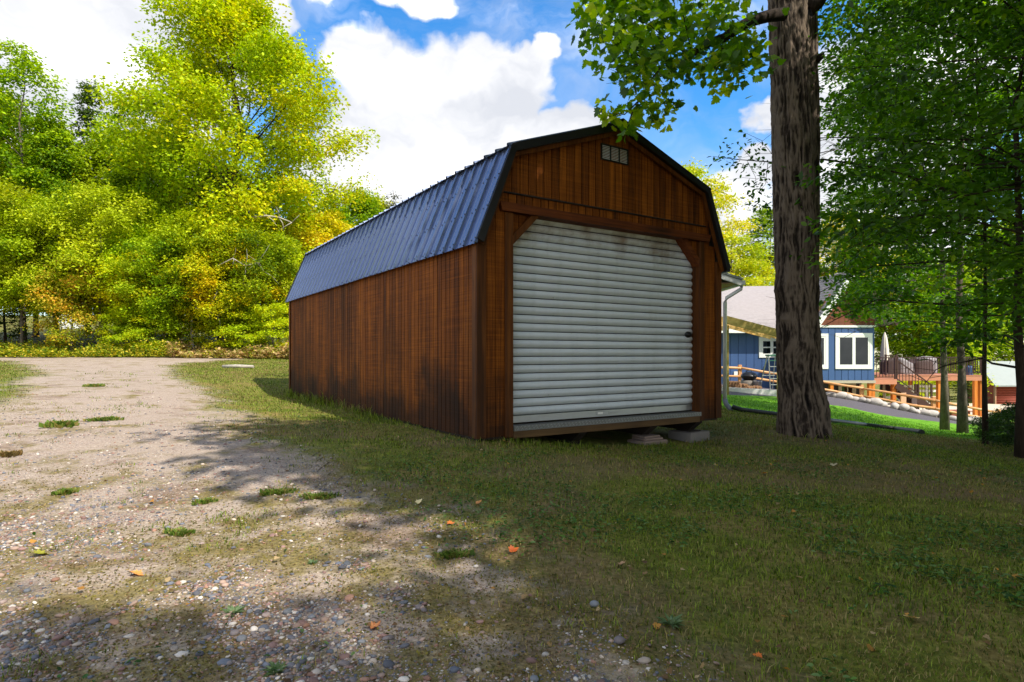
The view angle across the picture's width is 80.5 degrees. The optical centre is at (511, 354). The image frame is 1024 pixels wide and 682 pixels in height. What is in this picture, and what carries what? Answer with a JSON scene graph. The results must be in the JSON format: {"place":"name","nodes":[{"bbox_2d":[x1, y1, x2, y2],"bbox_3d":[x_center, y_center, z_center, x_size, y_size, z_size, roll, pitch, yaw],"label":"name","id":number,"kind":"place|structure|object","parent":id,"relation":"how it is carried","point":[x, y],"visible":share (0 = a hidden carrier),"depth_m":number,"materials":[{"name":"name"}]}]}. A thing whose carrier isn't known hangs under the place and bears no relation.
{"place":"outdoors","nodes":[
{"label":"outdoors","id":0,"kind":"place"},
{"bbox_2d":[0,356,733,681],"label":"driveway","id":1,"kind":"structure","parent":0,"point":[62,380],"depth_m":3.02,"materials":[{"name":"beige gravel"}]},
{"bbox_2d":[0,449,22,457],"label":"weed","id":2,"kind":"object","parent":1,"relation":"on","point":[9,454],"visible":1,"depth_m":5.26,"materials":[{"name":"brown plant"}]},
{"bbox_2d":[38,419,79,427],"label":"weed","id":3,"kind":"object","parent":1,"relation":"on","point":[61,423],"visible":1,"depth_m":6.64,"materials":[{"name":"green plant"}]},
{"bbox_2d":[51,487,79,494],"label":"weed","id":4,"kind":"object","parent":1,"relation":"on","point":[67,490],"visible":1,"depth_m":4.08,"materials":[{"name":"green plant"}]},
{"bbox_2d":[82,383,106,386],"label":"weed","id":5,"kind":"object","parent":1,"relation":"on","point":[94,385],"visible":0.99,"depth_m":10.32,"materials":[{"name":"green plant"}]},
{"bbox_2d":[82,415,123,421],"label":"weed","id":6,"kind":"object","parent":1,"relation":"on","point":[108,418],"visible":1,"depth_m":7.15,"materials":[{"name":"green plant"}]},
{"bbox_2d":[162,527,195,536],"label":"weed","id":7,"kind":"object","parent":1,"relation":"on","point":[183,531],"visible":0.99,"depth_m":3.26,"materials":[{"name":"green plant"}]},
{"bbox_2d":[191,496,218,504],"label":"weed","id":8,"kind":"object","parent":1,"relation":"on","point":[205,500],"visible":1,"depth_m":3.83,"materials":[{"name":"green plant"}]},
{"bbox_2d":[219,604,246,616],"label":"weed","id":9,"kind":"object","parent":1,"relation":"on","point":[236,609],"visible":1,"depth_m":2.29,"materials":[{"name":"green plant"}]},
{"bbox_2d":[261,660,288,676],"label":"weed","id":10,"kind":"object","parent":1,"relation":"on","point":[274,671],"visible":1,"depth_m":1.88,"materials":[{"name":"green plant"}]},
{"bbox_2d":[259,486,299,495],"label":"weed","id":11,"kind":"object","parent":1,"relation":"on","point":[279,491],"visible":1,"depth_m":3.99,"materials":[{"name":"green plant"}]},
{"bbox_2d":[298,491,341,499],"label":"weed","id":12,"kind":"object","parent":1,"relation":"on","point":[313,496],"visible":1,"depth_m":3.86,"materials":[{"name":"green plant"}]},
{"bbox_2d":[0,459,739,681],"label":"moss","id":13,"kind":"object","parent":1,"relation":"on","point":[214,649],"visible":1,"depth_m":2.41,"materials":[{"name":"green plant"}]},
{"bbox_2d":[434,547,475,559],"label":"weed","id":14,"kind":"object","parent":1,"relation":"on","point":[454,553],"visible":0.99,"depth_m":2.91,"materials":[{"name":"green plant"}]},
{"bbox_2d":[0,315,1023,681],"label":"lawn","id":15,"kind":"structure","parent":0,"point":[620,439],"depth_m":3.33,"materials":[{"name":"green plant"}]},
{"bbox_2d":[0,229,34,348],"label":"spruce tree","id":16,"kind":"object","parent":15,"relation":"on","point":[4,323],"visible":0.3,"depth_m":30.94,"materials":[{"name":"green plant"}]},
{"bbox_2d":[0,83,52,314],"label":"maple tree","id":17,"kind":"object","parent":15,"relation":"on","point":[10,142],"visible":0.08,"depth_m":35.39,"materials":[{"name":"green plant"}]},
{"bbox_2d":[0,176,54,311],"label":"maple tree","id":18,"kind":"object","parent":15,"relation":"on","point":[3,191],"visible":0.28,"depth_m":27.08,"materials":[{"name":"green plant"}]},
{"bbox_2d":[0,146,74,336],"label":"maple tree","id":19,"kind":"object","parent":15,"relation":"on","point":[37,322],"depth_m":39.83,"materials":[{"name":"green plant"}]},
{"bbox_2d":[0,37,92,345],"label":"ash tree","id":20,"kind":"object","parent":15,"relation":"on","point":[25,65],"visible":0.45,"depth_m":32.89,"materials":[{"name":"green plant"}]},
{"bbox_2d":[0,111,96,344],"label":"maple tree","id":21,"kind":"object","parent":15,"relation":"on","point":[57,167],"visible":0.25,"depth_m":32.86,"materials":[{"name":"green plant"}]},
{"bbox_2d":[0,188,106,350],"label":"maple tree","id":22,"kind":"object","parent":15,"relation":"on","point":[9,245],"visible":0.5,"depth_m":26.87,"materials":[{"name":"green plant"}]},
{"bbox_2d":[0,207,110,346],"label":"maple tree","id":23,"kind":"object","parent":15,"relation":"on","point":[48,252],"visible":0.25,"depth_m":27.49,"materials":[{"name":"green plant"}]},
{"bbox_2d":[8,253,116,356],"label":"maple sapling","id":24,"kind":"object","parent":15,"relation":"on","point":[80,318],"visible":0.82,"depth_m":26.77,"materials":[{"name":"green plant"}]},
{"bbox_2d":[65,79,106,334],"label":"conifer tree","id":25,"kind":"object","parent":15,"relation":"on","point":[87,112],"visible":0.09,"depth_m":43.45,"materials":[{"name":"green plant"}]},
{"bbox_2d":[17,175,159,343],"bbox_3d":[-19.329,-4.037,27.948,6.315,8.630,5.951,0,0,-10],"label":"maple tree","id":26,"kind":"object","parent":15,"relation":"on","point":[111,219],"visible":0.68,"depth_m":27.05,"materials":[{"name":"green plant"}]},
{"bbox_2d":[47,132,148,339],"bbox_3d":[-23.589,-6.652,34.792,7.124,12.540,7.035,0,0,39],"label":"maple tree","id":27,"kind":"object","parent":15,"relation":"on","point":[95,159],"visible":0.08,"depth_m":34.05,"materials":[{"name":"green plant"}]},
{"bbox_2d":[86,97,155,339],"bbox_3d":[-23.795,-8.152,37.038,5.614,15.100,4.905,0,0,13],"label":"ash tree","id":28,"kind":"object","parent":15,"relation":"on","point":[117,115],"visible":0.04,"depth_m":36.49,"materials":[{"name":"green plant"}]},
{"bbox_2d":[95,309,152,356],"bbox_3d":[-17.550,-0.967,27.284,2.335,2.371,2.422,0,0,34],"label":"shrub","id":29,"kind":"object","parent":15,"relation":"on","point":[111,336],"visible":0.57,"depth_m":26.92,"materials":[{"name":"green plant"}]},
{"bbox_2d":[81,221,186,341],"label":"maple tree","id":30,"kind":"object","parent":15,"relation":"on","point":[108,273],"visible":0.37,"depth_m":27.24,"materials":[{"name":"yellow plant"}]},
{"bbox_2d":[84,136,199,342],"bbox_3d":[-19.756,-6.052,33.182,6.720,11.979,6.805,0,0,-34],"label":"maple tree","id":31,"kind":"object","parent":15,"relation":"on","point":[119,178],"visible":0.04,"depth_m":31.95,"materials":[{"name":"green plant"}]},
{"bbox_2d":[0,335,288,358],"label":"tall weeds","id":32,"kind":"object","parent":15,"relation":"on","point":[176,349],"visible":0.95,"depth_m":26.01,"materials":[{"name":"green plant"}]},
{"bbox_2d":[114,304,184,356],"bbox_3d":[-16.255,-1.080,27.425,2.925,2.625,2.820,0,0,-38],"label":"shrub","id":33,"kind":"object","parent":15,"relation":"on","point":[142,333],"visible":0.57,"depth_m":26.77,"materials":[{"name":"green plant"}]},
{"bbox_2d":[102,228,220,356],"bbox_3d":[-15.943,-2.710,27.986,5.028,5.910,5.628,0,0,-41],"label":"maple tree","id":34,"kind":"object","parent":15,"relation":"on","point":[160,309],"visible":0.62,"depth_m":26.62,"materials":[{"name":"green plant"}]},
{"bbox_2d":[117,198,238,339],"bbox_3d":[-15.235,-3.491,28.124,5.328,7.463,5.951,0,0,-29],"label":"maple tree","id":35,"kind":"object","parent":15,"relation":"on","point":[168,225],"visible":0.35,"depth_m":27.18,"materials":[{"name":"green plant"}]},
{"bbox_2d":[131,117,228,284],"bbox_3d":[-21.505,-7.616,37.926,9.347,14.098,9.466,0,0,16],"label":"maple tree","id":36,"kind":"object","parent":15,"relation":"on","point":[198,168],"visible":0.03,"depth_m":37.11,"materials":[{"name":"green plant"}]},
{"bbox_2d":[166,301,233,347],"bbox_3d":[-14.557,-1.206,28.623,3.147,2.825,3.034,0,0,36],"label":"shrub","id":37,"kind":"object","parent":15,"relation":"on","point":[201,339],"visible":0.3,"depth_m":27.92,"materials":[{"name":"green plant"}]},
{"bbox_2d":[70,0,382,344],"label":"maple tree","id":38,"kind":"object","parent":15,"relation":"on","point":[253,48],"visible":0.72,"depth_m":29.76,"materials":[{"name":"green plant"}]},
{"bbox_2d":[253,206,297,229],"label":"bare branch","id":39,"kind":"object","parent":38,"relation":"attached to","point":[265,215],"visible":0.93,"depth_m":29.19,"materials":[{"name":"beige plant"}]},
{"bbox_2d":[182,161,278,340],"bbox_3d":[-19.539,-6.857,39.918,8.285,12.497,8.390,0,0,12],"label":"maple tree","id":40,"kind":"object","parent":15,"relation":"on","point":[215,192],"depth_m":39.24,"materials":[{"name":"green plant"}]},
{"bbox_2d":[176,212,286,347],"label":"maple tree","id":41,"kind":"object","parent":15,"relation":"on","point":[207,309],"visible":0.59,"depth_m":26.86,"materials":[{"name":"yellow plant"}]},
{"bbox_2d":[196,296,277,350],"bbox_3d":[-12.409,-1.235,27.625,3.277,3.051,3.399,0,0,39],"label":"shrub","id":42,"kind":"object","parent":15,"relation":"on","point":[234,331],"visible":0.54,"depth_m":26.80,"materials":[{"name":"green plant"}]},
{"bbox_2d":[222,364,253,367],"bbox_3d":[-8.473,0.361,18.693,1.007,0.118,0.118,0,0,6],"label":"concrete slab","id":43,"kind":"object","parent":15,"relation":"on","point":[237,366],"visible":0.85,"depth_m":18.65,"materials":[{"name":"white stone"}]},
{"bbox_2d":[189,218,305,346],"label":"maple tree","id":44,"kind":"object","parent":15,"relation":"on","point":[283,250],"visible":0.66,"depth_m":27.31,"materials":[{"name":"green plant"}]},
{"bbox_2d":[217,250,278,283],"bbox_3d":[-11.662,-3.954,26.461,2.853,1.735,0.461,0,0,6],"label":"bare branch","id":45,"kind":"object","parent":44,"relation":"attached to","point":[243,264],"visible":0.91,"depth_m":26.52,"materials":[{"name":"grey plant"}]},
{"bbox_2d":[232,301,288,357],"bbox_3d":[-10.859,-1.051,27.370,2.989,2.683,2.882,0,0,-7],"label":"shrub","id":46,"kind":"object","parent":15,"relation":"on","point":[279,322],"visible":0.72,"depth_m":26.92,"materials":[{"name":"green plant"}]},
{"bbox_2d":[230,229,302,344],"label":"maple tree","id":47,"kind":"object","parent":15,"relation":"on","point":[288,277],"visible":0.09,"depth_m":29.59,"materials":[{"name":"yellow plant"}]},
{"bbox_2d":[248,175,308,340],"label":"maple tree","id":48,"kind":"object","parent":15,"relation":"on","point":[281,219],"visible":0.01,"depth_m":41.42,"materials":[{"name":"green plant"}]},
{"bbox_2d":[263,206,355,263],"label":"birch tree","id":49,"kind":"object","parent":15,"relation":"on","point":[328,216],"visible":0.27,"depth_m":33.78,"materials":[{"name":"yellow plant"}]},
{"bbox_2d":[313,197,354,227],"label":"ash tree","id":50,"kind":"object","parent":15,"relation":"on","point":[346,215],"visible":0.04,"depth_m":51.41,"materials":[{"name":"green plant"}]},
{"bbox_2d":[336,186,385,226],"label":"maple tree","id":51,"kind":"object","parent":15,"relation":"on","point":[366,213],"visible":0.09,"depth_m":53.20,"materials":[{"name":"green plant"}]},
{"bbox_2d":[350,186,398,223],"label":"maple tree","id":52,"kind":"object","parent":15,"relation":"on","point":[382,202],"visible":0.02,"depth_m":57.19,"materials":[{"name":"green plant"}]},
{"bbox_2d":[384,191,401,209],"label":"spruce tree","id":53,"kind":"object","parent":15,"relation":"on","point":[392,197],"visible":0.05,"depth_m":55.89,"materials":[{"name":"green plant"}]},
{"bbox_2d":[285,118,730,441],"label":"barn shed","id":54,"kind":"structure","parent":15,"relation":"on","point":[567,285],"depth_m":7.01,"materials":[{"name":"brown wood"}]},
{"bbox_2d":[513,219,691,422],"bbox_3d":[1.138,-0.428,7.031,2.890,2.284,0.072,0,0,-33],"label":"roll door","id":55,"kind":"structure","parent":54,"relation":"in","point":[673,356],"depth_m":6.94,"materials":[{"name":"metal"}]},
{"bbox_2d":[1,400,1023,681],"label":"clover","id":56,"kind":"object","parent":15,"relation":"on","point":[829,536],"visible":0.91,"depth_m":3.54,"materials":[{"name":"green plant"}]},
{"bbox_2d":[3,376,1021,681],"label":"leaf litter","id":57,"kind":"object","parent":15,"relation":"on","point":[669,670],"visible":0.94,"depth_m":2.51,"materials":[{"name":"orange plant"}]},
{"bbox_2d":[627,439,667,444],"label":"paver block","id":58,"kind":"structure","parent":15,"relation":"on","point":[645,442],"depth_m":7.29,"materials":[{"name":"grey concrete"}]},
{"bbox_2d":[632,437,662,440],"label":"paver block","id":59,"kind":"structure","parent":58,"relation":"on","point":[651,439],"depth_m":7.31,"materials":[{"name":"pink concrete"}]},
{"bbox_2d":[632,433,659,438],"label":"paver block","id":60,"kind":"structure","parent":59,"relation":"on","point":[646,436],"depth_m":7.34,"materials":[{"name":"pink concrete"}]},
{"bbox_2d":[657,612,684,628],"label":"weed","id":61,"kind":"object","parent":15,"relation":"on","point":[678,621],"visible":1,"depth_m":2.23,"materials":[{"name":"green plant"}]},
{"bbox_2d":[668,429,709,442],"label":"concrete block","id":62,"kind":"structure","parent":15,"relation":"on","point":[698,436],"depth_m":7.78,"materials":[{"name":"concrete"}]},
{"bbox_2d":[565,0,832,438],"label":"maple tree","id":63,"kind":"object","parent":15,"relation":"on","point":[803,409],"visible":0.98,"depth_m":8.02,"materials":[{"name":"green plant"}]},
{"bbox_2d":[681,157,773,285],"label":"maple tree","id":64,"kind":"object","parent":15,"relation":"on","point":[699,172],"visible":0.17,"depth_m":44.64,"materials":[{"name":"yellow plant"}]},
{"bbox_2d":[722,272,744,410],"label":"downspout","id":65,"kind":"structure","parent":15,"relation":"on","point":[730,281],"depth_m":13.87,"materials":[{"name":"metal"}]},
{"bbox_2d":[722,228,775,285],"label":"maple tree","id":66,"kind":"object","parent":15,"relation":"on","point":[740,265],"visible":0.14,"depth_m":42.89,"materials":[{"name":"yellow plant"}]},
{"bbox_2d":[722,316,777,398],"bbox_3d":[8.402,0.207,21.645,2.113,3.129,1.350,0,0,0],"label":"lean to frame","id":67,"kind":"object","parent":15,"relation":"on","point":[748,327],"visible":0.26,"depth_m":20.97,"materials":[{"name":"brown wood"}]},
{"bbox_2d":[732,205,830,285],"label":"ash tree","id":68,"kind":"object","parent":15,"relation":"on","point":[760,232],"visible":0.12,"depth_m":47.30,"materials":[{"name":"green plant"}]},
{"bbox_2d":[722,272,897,401],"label":"house","id":69,"kind":"structure","parent":15,"relation":"on","point":[848,360],"depth_m":29.00,"materials":[{"name":"blue wood"}]},
{"bbox_2d":[759,337,775,357],"bbox_3d":[13.133,-0.356,29.971,1.778,1.016,0.043,0,0,0],"label":"window","id":70,"kind":"structure","parent":69,"relation":"in","point":[766,346],"depth_m":29.96,"materials":[{"name":"white glass"}]},
{"bbox_2d":[821,334,827,368],"bbox_3d":[13.953,-0.154,27.971,1.351,1.636,0.043,0,0,0],"label":"window","id":71,"kind":"structure","parent":69,"relation":"in","point":[824,342],"depth_m":27.96,"materials":[{"name":"white glass"}]},
{"bbox_2d":[835,333,872,368],"bbox_3d":[15.814,-0.166,27.971,1.707,1.660,0.043,0,0,0],"label":"window","id":72,"kind":"structure","parent":69,"relation":"in","point":[855,350],"depth_m":27.96,"materials":[{"name":"white glass"}]},
{"bbox_2d":[731,405,924,433],"bbox_3d":[7.100,1.489,13.947,4.005,0.725,2.718,0,0,15],"label":"drain pipe","id":73,"kind":"object","parent":15,"relation":"on","point":[763,412],"visible":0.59,"depth_m":13.59,"materials":[{"name":"black plastic"}]},
{"bbox_2d":[819,202,897,344],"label":"maple tree","id":74,"kind":"object","parent":15,"relation":"on","point":[822,260],"visible":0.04,"depth_m":47.07,"materials":[{"name":"green plant"}]},
{"bbox_2d":[722,365,1000,426],"bbox_3d":[15.335,1.903,24.936,15.173,3.019,1.169,0,0,3],"label":"split rail fence","id":75,"kind":"object","parent":15,"relation":"on","point":[932,399],"visible":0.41,"depth_m":24.94,"materials":[{"name":"brown wood"}]},
{"bbox_2d":[705,0,1023,458],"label":"slender tree","id":76,"kind":"object","parent":15,"relation":"on","point":[1017,337],"visible":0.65,"depth_m":8.70,"materials":[{"name":"green plant"}]},
{"bbox_2d":[730,0,1023,432],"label":"slender tree","id":77,"kind":"object","parent":15,"relation":"on","point":[962,425],"visible":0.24,"depth_m":13.53,"materials":[{"name":"green plant"}]},
{"bbox_2d":[825,214,995,397],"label":"maple tree","id":78,"kind":"object","parent":15,"relation":"on","point":[881,388],"visible":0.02,"depth_m":49.49,"materials":[{"name":"green plant"}]},
{"bbox_2d":[799,0,1023,331],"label":"slender tree","id":79,"kind":"object","parent":15,"relation":"on","point":[922,124],"visible":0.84,"depth_m":6.82,"materials":[{"name":"green plant"}]},
{"bbox_2d":[904,381,935,402],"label":"shrub","id":80,"kind":"object","parent":15,"relation":"on","point":[923,393],"visible":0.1,"depth_m":41.42,"materials":[{"name":"yellow plant"}]},
{"bbox_2d":[818,0,1023,443],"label":"slender tree","id":81,"kind":"object","parent":15,"relation":"on","point":[1011,35],"visible":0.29,"depth_m":9.73,"materials":[{"name":"green plant"}]},
{"bbox_2d":[819,0,1023,429],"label":"slender tree","id":82,"kind":"object","parent":15,"relation":"on","point":[944,422],"visible":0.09,"depth_m":16.42,"materials":[{"name":"green plant"}]},
{"bbox_2d":[874,243,988,389],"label":"maple tree","id":83,"kind":"object","parent":15,"relation":"on","point":[894,343],"visible":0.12,"depth_m":44.64,"materials":[{"name":"green plant"}]},
{"bbox_2d":[881,263,1005,401],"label":"maple tree","id":84,"kind":"object","parent":15,"relation":"on","point":[935,354],"visible":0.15,"depth_m":43.18,"materials":[{"name":"green plant"}]},
{"bbox_2d":[948,355,988,405],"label":"pine tree","id":85,"kind":"object","parent":15,"relation":"on","point":[968,390],"visible":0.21,"depth_m":39.98,"materials":[{"name":"green plant"}]},
{"bbox_2d":[945,222,1023,380],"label":"maple tree","id":86,"kind":"object","parent":15,"relation":"on","point":[1008,354],"visible":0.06,"depth_m":60.38,"materials":[{"name":"green plant"}]},
{"bbox_2d":[966,415,1006,434],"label":"bush","id":87,"kind":"object","parent":15,"relation":"on","point":[977,432],"visible":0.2,"depth_m":12.66,"materials":[{"name":"green plant"}]},
{"bbox_2d":[968,408,1014,444],"bbox_3d":[8.720,1.308,10.624,1.227,0.792,1.017,0,0,39],"label":"bush","id":88,"kind":"object","parent":15,"relation":"on","point":[990,420],"visible":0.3,"depth_m":10.73,"materials":[{"name":"green plant"}]},
{"bbox_2d":[968,361,1015,403],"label":"cabin","id":89,"kind":"object","parent":15,"relation":"on","point":[1004,378],"visible":0.5,"depth_m":48.24,"materials":[{"name":"red"}]},
{"bbox_2d":[979,400,1015,449],"bbox_3d":[8.263,1.172,9.553,1.331,1.037,1.607,0,0,5],"label":"bush","id":90,"kind":"object","parent":15,"relation":"on","point":[1008,426],"visible":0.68,"depth_m":9.81,"materials":[{"name":"green plant"}]},
{"bbox_2d":[0,0,1023,369],"label":"sky","id":91,"kind":"structure","parent":0,"point":[444,85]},
{"bbox_2d":[722,384,970,423],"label":"gravel path","id":92,"kind":"structure","parent":0,"point":[876,409],"depth_m":22.47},
{"bbox_2d":[722,381,761,388],"bbox_3d":[8.892,1.177,23.475,1.478,0.304,0.409,0,0,0],"label":"firewood pile","id":93,"kind":"object","parent":92,"relation":"on","point":[736,384],"visible":0.66,"depth_m":23.33,"materials":[{"name":"wood"}]},
{"bbox_2d":[740,370,757,385],"bbox_3d":[9.487,0.994,24.200,0.660,0.746,0.650,0,0,0],"label":"kettle grill","id":94,"kind":"object","parent":92,"relation":"on","point":[749,378],"visible":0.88,"depth_m":23.97,"materials":[{"name":"metal"}]},
{"bbox_2d":[722,387,776,395],"bbox_3d":[8.765,1.480,22.250,2.368,0.581,0.140,0,0,12],"label":"retaining board","id":95,"kind":"object","parent":92,"relation":"on","point":[759,391],"visible":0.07,"depth_m":22.15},
{"bbox_2d":[761,355,776,389],"bbox_3d":[10.144,0.700,23.652,0.595,1.399,0.779,0,0,-9],"label":"step ladder","id":96,"kind":"object","parent":92,"relation":"on","point":[773,375],"visible":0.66,"depth_m":23.50,"materials":[{"name":"metal"}]},
{"bbox_2d":[835,392,846,398],"bbox_3d":[13.699,1.714,25.292,0.390,0.360,0.642,0,0,-44],"label":"boulder","id":97,"kind":"object","parent":92,"relation":"on","point":[841,395],"visible":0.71,"depth_m":25.11,"materials":[{"name":"stone"}]},
{"bbox_2d":[869,398,883,405],"bbox_3d":[14.769,1.936,24.553,0.645,0.364,0.356,0,0,35],"label":"boulder","id":98,"kind":"object","parent":92,"relation":"on","point":[876,401],"visible":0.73,"depth_m":24.41,"materials":[{"name":"stone"}]},
{"bbox_2d":[899,403,909,410],"bbox_3d":[15.713,2.135,24.230,0.397,0.367,0.654,0,0,38],"label":"boulder","id":99,"kind":"object","parent":92,"relation":"on","point":[904,407],"visible":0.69,"depth_m":24.04,"materials":[{"name":"stone"}]},
{"bbox_2d":[927,410,938,416],"bbox_3d":[16.570,2.343,23.943,0.569,0.320,0.346,0,0,25],"label":"boulder","id":100,"kind":"object","parent":92,"relation":"on","point":[934,413],"visible":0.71,"depth_m":23.79,"materials":[{"name":"stone"}]},
{"bbox_2d":[887,402,1010,415],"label":"yard","id":101,"kind":"structure","parent":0,"point":[993,407],"depth_m":40.08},
{"bbox_2d":[885,385,935,404],"bbox_3d":[21.534,2.276,32.483,3.080,1.270,0.115,0,0,0],"label":"lattice fence","id":102,"kind":"object","parent":101,"relation":"on","point":[925,391],"visible":0.19,"depth_m":32.42,"materials":[{"name":"wood"}]},
{"bbox_2d":[874,354,981,415],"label":"deck","id":103,"kind":"structure","parent":101,"relation":"on","point":[889,381],"depth_m":29.40,"materials":[{"name":"brown wood"}]},
{"bbox_2d":[880,332,888,373],"bbox_3d":[18.739,-0.064,30.400,0.383,2.120,0.383,0,0,22],"label":"patio umbrella","id":104,"kind":"object","parent":103,"relation":"on","point":[884,347],"visible":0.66,"depth_m":30.31,"materials":[{"name":"beige fabric"}]},
{"bbox_2d":[880,358,891,373],"bbox_3d":[19.116,0.587,30.700,0.630,0.815,0.821,0,0,0],"label":"covered barbecue","id":105,"kind":"object","parent":103,"relation":"on","point":[890,365],"visible":0.38,"depth_m":30.39,"materials":[{"name":"fabric"}]},
{"bbox_2d":[899,358,912,372],"bbox_3d":[19.999,0.562,30.997,0.939,0.866,1.038,0,0,0],"label":"covered sofa","id":106,"kind":"object","parent":103,"relation":"on","point":[907,365],"visible":0.34,"depth_m":30.54,"materials":[{"name":"fabric"}]},
{"bbox_2d":[908,358,933,372],"bbox_3d":[20.823,0.588,30.955,1.129,0.815,1.144,0,0,0],"label":"covered table","id":107,"kind":"object","parent":103,"relation":"on","point":[926,365],"visible":0.42,"depth_m":30.45,"materials":[{"name":"fabric"}]},
{"bbox_2d":[921,356,936,372],"bbox_3d":[22.101,0.538,32.299,1.009,0.914,0.834,0,0,0],"label":"covered chair","id":108,"kind":"object","parent":103,"relation":"on","point":[935,364],"visible":0.22,"depth_m":31.94,"materials":[{"name":"fabric"}]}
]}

